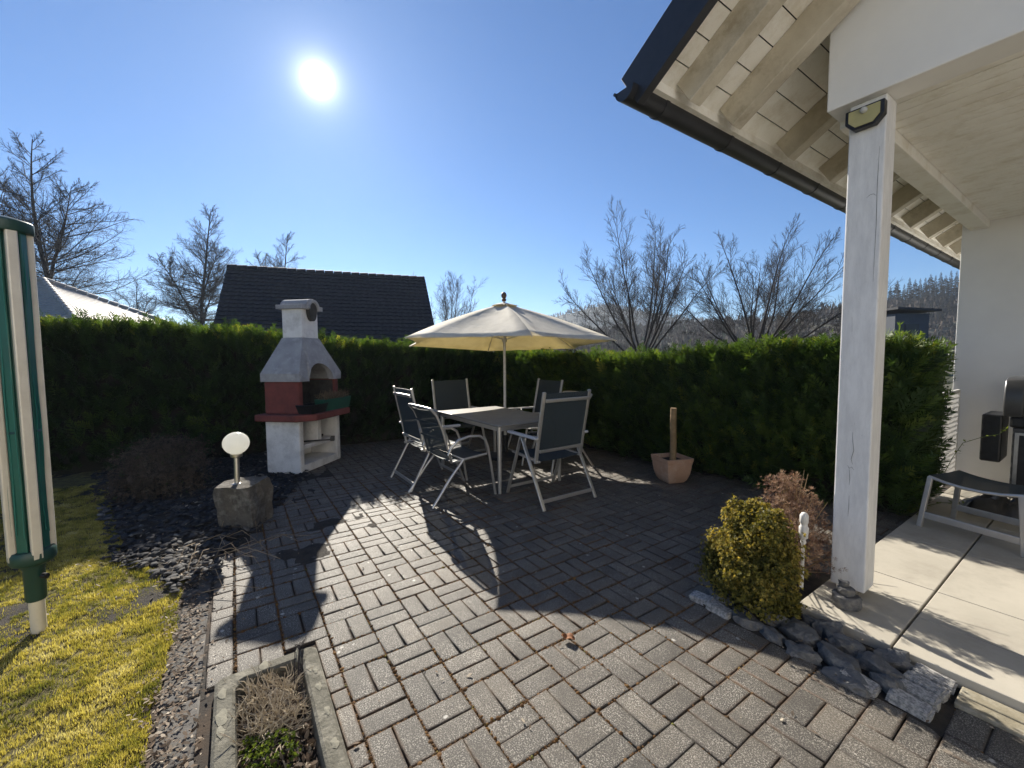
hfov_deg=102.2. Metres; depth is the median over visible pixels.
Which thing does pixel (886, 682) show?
rock
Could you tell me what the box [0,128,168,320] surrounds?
alder tree
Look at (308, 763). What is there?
bark mulch
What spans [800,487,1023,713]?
terrace
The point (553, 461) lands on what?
stacking chair
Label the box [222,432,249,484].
globe lamp
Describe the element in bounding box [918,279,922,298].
spruce tree
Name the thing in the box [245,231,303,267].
alder tree
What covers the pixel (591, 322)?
woodland
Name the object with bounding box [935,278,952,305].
spruce tree
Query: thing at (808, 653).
rock
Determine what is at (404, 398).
folding chair
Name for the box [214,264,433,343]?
dark roofed house
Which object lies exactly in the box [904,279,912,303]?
spruce tree
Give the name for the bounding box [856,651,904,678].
rock
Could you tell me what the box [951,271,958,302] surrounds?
spruce tree
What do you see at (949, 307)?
spruce tree
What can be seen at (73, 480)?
lawn
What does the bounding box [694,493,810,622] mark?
golden dwarf conifer
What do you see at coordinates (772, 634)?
rock
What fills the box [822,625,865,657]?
rock
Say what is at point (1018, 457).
door
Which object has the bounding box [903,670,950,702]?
granite sett
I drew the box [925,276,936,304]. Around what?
spruce tree
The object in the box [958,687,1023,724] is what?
border stone
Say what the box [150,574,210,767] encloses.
edging
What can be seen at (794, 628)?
rock
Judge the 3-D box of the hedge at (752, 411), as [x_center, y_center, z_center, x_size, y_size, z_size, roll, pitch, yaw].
[1.792,0.171,6.162,1.461,1.723,6.659,-3,5,-38]
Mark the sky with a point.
(480, 139)
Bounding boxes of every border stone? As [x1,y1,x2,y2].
[954,695,1023,739]
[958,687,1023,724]
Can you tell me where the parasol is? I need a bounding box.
[404,292,616,461]
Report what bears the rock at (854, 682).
on the shrub bed at (939, 723)
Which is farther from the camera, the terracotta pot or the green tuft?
the terracotta pot
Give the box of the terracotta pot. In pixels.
[651,453,693,483]
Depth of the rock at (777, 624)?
2.16 m
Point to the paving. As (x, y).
(852, 726)
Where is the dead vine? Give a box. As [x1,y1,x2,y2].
[294,637,307,718]
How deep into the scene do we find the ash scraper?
5.38 m
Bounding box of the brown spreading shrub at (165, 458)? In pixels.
[71,423,221,505]
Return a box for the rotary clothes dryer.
[0,215,56,634]
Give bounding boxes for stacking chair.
[408,403,496,508]
[521,391,594,475]
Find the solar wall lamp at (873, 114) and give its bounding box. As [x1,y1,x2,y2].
[845,98,887,132]
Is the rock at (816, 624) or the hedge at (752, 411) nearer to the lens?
the rock at (816, 624)
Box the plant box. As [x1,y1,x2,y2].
[314,388,350,410]
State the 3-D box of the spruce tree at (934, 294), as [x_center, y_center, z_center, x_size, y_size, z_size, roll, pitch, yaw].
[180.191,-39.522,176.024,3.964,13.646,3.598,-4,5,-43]
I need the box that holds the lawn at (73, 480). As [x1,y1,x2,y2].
[0,470,177,767]
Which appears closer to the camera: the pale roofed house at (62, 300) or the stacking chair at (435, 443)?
the stacking chair at (435, 443)
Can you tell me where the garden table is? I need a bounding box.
[438,406,560,493]
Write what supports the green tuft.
on the shrub bed at (939, 723)
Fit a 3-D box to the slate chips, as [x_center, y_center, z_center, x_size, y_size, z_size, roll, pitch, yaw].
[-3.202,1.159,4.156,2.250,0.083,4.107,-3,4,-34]
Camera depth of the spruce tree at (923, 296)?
169.83 m
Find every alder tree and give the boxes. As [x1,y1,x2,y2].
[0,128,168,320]
[0,166,79,279]
[108,277,165,315]
[132,203,243,327]
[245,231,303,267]
[412,269,489,324]
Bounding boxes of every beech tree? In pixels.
[551,194,732,353]
[650,213,900,344]
[788,304,841,340]
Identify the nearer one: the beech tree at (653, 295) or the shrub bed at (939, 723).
the shrub bed at (939, 723)
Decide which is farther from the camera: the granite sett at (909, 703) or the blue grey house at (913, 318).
the blue grey house at (913, 318)
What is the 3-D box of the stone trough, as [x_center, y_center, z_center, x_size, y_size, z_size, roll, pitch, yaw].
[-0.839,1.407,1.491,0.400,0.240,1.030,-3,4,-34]
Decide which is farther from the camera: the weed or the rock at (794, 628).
the weed
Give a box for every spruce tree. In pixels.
[887,288,893,305]
[892,280,902,304]
[900,284,907,306]
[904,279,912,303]
[907,279,920,305]
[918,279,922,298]
[920,279,929,304]
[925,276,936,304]
[929,301,933,318]
[931,276,939,302]
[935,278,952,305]
[936,272,943,294]
[937,296,945,320]
[944,291,956,318]
[948,270,953,293]
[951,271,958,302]
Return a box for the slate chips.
[90,451,308,592]
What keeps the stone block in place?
on the flower bed at (308, 553)
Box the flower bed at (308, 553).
[0,454,394,650]
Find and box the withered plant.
[218,661,313,766]
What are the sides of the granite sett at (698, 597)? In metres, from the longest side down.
0.135 x 0.078 x 0.076 m
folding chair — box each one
[390,386,464,491]
[431,379,487,452]
[506,389,596,511]
[508,378,563,450]
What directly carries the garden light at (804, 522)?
on the shrub bed at (939, 723)
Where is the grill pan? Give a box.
[295,402,327,413]
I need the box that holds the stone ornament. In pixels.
[831,579,862,611]
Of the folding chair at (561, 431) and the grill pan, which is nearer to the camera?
the folding chair at (561, 431)
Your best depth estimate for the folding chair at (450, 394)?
6.26 m
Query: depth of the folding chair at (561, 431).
4.04 m
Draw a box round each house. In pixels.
[36,276,168,321]
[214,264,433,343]
[613,0,1023,594]
[886,307,941,341]
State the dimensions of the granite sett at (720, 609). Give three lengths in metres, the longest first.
0.136 x 0.077 x 0.076 m
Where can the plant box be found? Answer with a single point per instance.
(336, 400)
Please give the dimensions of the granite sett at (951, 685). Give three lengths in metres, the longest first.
0.133 x 0.078 x 0.077 m
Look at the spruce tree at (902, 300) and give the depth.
167.97 m
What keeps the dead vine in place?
on the stone trough
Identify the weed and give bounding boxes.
[916,499,964,514]
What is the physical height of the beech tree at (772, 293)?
7.626 m
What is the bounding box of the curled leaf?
[561,633,574,639]
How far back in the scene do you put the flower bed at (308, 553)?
3.04 m
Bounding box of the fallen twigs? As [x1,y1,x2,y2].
[176,500,307,592]
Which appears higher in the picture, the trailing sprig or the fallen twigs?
the trailing sprig
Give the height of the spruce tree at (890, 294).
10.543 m
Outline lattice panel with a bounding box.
[936,389,960,488]
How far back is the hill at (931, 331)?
144.31 m
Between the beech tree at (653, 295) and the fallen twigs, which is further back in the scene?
the beech tree at (653, 295)
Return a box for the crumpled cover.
[959,494,1018,518]
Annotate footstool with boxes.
[916,470,1023,557]
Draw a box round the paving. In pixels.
[206,430,1023,767]
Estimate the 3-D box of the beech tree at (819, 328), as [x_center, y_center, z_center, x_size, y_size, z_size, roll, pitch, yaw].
[20.775,-2.876,27.241,5.005,4.769,5.177,1,4,27]
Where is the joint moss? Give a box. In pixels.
[232,464,983,767]
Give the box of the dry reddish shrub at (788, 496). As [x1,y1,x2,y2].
[721,469,846,577]
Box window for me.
[904,324,918,336]
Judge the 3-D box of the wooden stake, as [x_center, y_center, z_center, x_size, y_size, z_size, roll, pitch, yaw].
[1.828,0.586,4.684,0.073,0.631,0.071,-3,4,-34]
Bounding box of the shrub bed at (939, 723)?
[694,565,994,753]
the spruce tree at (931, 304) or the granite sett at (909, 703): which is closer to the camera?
the granite sett at (909, 703)
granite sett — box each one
[689,590,715,605]
[705,600,731,619]
[885,688,935,722]
[899,678,940,711]
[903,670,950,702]
[912,663,958,695]
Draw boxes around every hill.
[555,307,702,328]
[591,305,956,358]
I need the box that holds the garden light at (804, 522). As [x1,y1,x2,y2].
[799,512,808,587]
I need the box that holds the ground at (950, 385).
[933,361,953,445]
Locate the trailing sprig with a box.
[945,426,1007,470]
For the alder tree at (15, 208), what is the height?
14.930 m
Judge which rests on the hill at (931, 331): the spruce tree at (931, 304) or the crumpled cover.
the spruce tree at (931, 304)
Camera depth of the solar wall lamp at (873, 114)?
2.16 m
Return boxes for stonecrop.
[238,727,302,767]
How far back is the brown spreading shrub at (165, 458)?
4.32 m
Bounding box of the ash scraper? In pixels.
[304,436,334,441]
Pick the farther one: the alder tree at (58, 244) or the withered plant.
the alder tree at (58, 244)
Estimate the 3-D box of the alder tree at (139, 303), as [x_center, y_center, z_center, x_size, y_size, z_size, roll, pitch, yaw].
[-34.530,-5.303,37.694,6.577,9.206,4.974,3,5,43]
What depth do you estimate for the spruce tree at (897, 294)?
182.42 m
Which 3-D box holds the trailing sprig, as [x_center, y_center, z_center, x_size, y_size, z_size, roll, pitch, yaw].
[4.187,0.649,3.756,0.423,0.583,0.062,2,4,32]
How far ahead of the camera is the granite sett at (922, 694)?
1.69 m
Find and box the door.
[1011,433,1023,484]
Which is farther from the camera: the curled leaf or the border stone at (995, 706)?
the curled leaf
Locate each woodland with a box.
[548,303,710,329]
[553,295,957,360]
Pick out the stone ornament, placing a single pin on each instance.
(845, 597)
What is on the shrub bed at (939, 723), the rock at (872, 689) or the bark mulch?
the rock at (872, 689)
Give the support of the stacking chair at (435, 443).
on the paving
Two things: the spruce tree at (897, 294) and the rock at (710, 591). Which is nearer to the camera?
the rock at (710, 591)
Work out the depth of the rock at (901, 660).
1.87 m
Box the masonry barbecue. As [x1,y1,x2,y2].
[255,299,349,473]
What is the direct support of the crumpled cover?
on the terrace
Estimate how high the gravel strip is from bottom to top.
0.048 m
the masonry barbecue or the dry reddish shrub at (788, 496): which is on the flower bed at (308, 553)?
the masonry barbecue
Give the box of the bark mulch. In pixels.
[237,673,321,767]
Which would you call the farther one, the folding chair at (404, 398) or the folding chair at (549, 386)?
the folding chair at (549, 386)
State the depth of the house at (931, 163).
2.34 m
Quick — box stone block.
[213,476,273,528]
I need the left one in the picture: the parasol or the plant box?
the plant box
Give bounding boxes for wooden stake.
[669,408,676,459]
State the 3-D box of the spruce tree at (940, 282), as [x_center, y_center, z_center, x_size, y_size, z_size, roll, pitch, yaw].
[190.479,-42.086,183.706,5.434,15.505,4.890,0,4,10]
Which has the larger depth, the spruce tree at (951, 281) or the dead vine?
the spruce tree at (951, 281)
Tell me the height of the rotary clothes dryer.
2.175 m
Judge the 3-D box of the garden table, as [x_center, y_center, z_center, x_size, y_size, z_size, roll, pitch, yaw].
[-0.187,0.731,5.091,0.900,0.722,1.500,-3,4,-34]
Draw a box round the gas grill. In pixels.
[979,376,1023,497]
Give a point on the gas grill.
(993, 448)
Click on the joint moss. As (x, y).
(498, 743)
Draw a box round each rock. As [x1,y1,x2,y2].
[707,584,733,608]
[732,607,763,630]
[759,624,786,645]
[762,607,789,627]
[778,617,820,647]
[785,640,822,665]
[801,614,843,637]
[817,640,861,673]
[820,666,869,698]
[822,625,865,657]
[840,669,881,698]
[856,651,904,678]
[869,672,904,693]
[873,647,914,671]
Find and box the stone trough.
[210,647,350,767]
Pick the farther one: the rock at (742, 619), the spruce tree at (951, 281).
the spruce tree at (951, 281)
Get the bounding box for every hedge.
[39,307,550,474]
[488,322,957,515]
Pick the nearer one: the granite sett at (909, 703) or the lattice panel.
the granite sett at (909, 703)
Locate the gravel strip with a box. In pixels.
[22,434,994,767]
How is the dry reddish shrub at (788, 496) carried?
on the shrub bed at (939, 723)
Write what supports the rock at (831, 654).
on the shrub bed at (939, 723)
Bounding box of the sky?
[0,0,959,325]
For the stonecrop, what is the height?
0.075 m
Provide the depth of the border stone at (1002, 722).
1.60 m
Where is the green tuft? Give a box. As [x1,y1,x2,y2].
[771,595,802,618]
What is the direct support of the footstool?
on the terrace

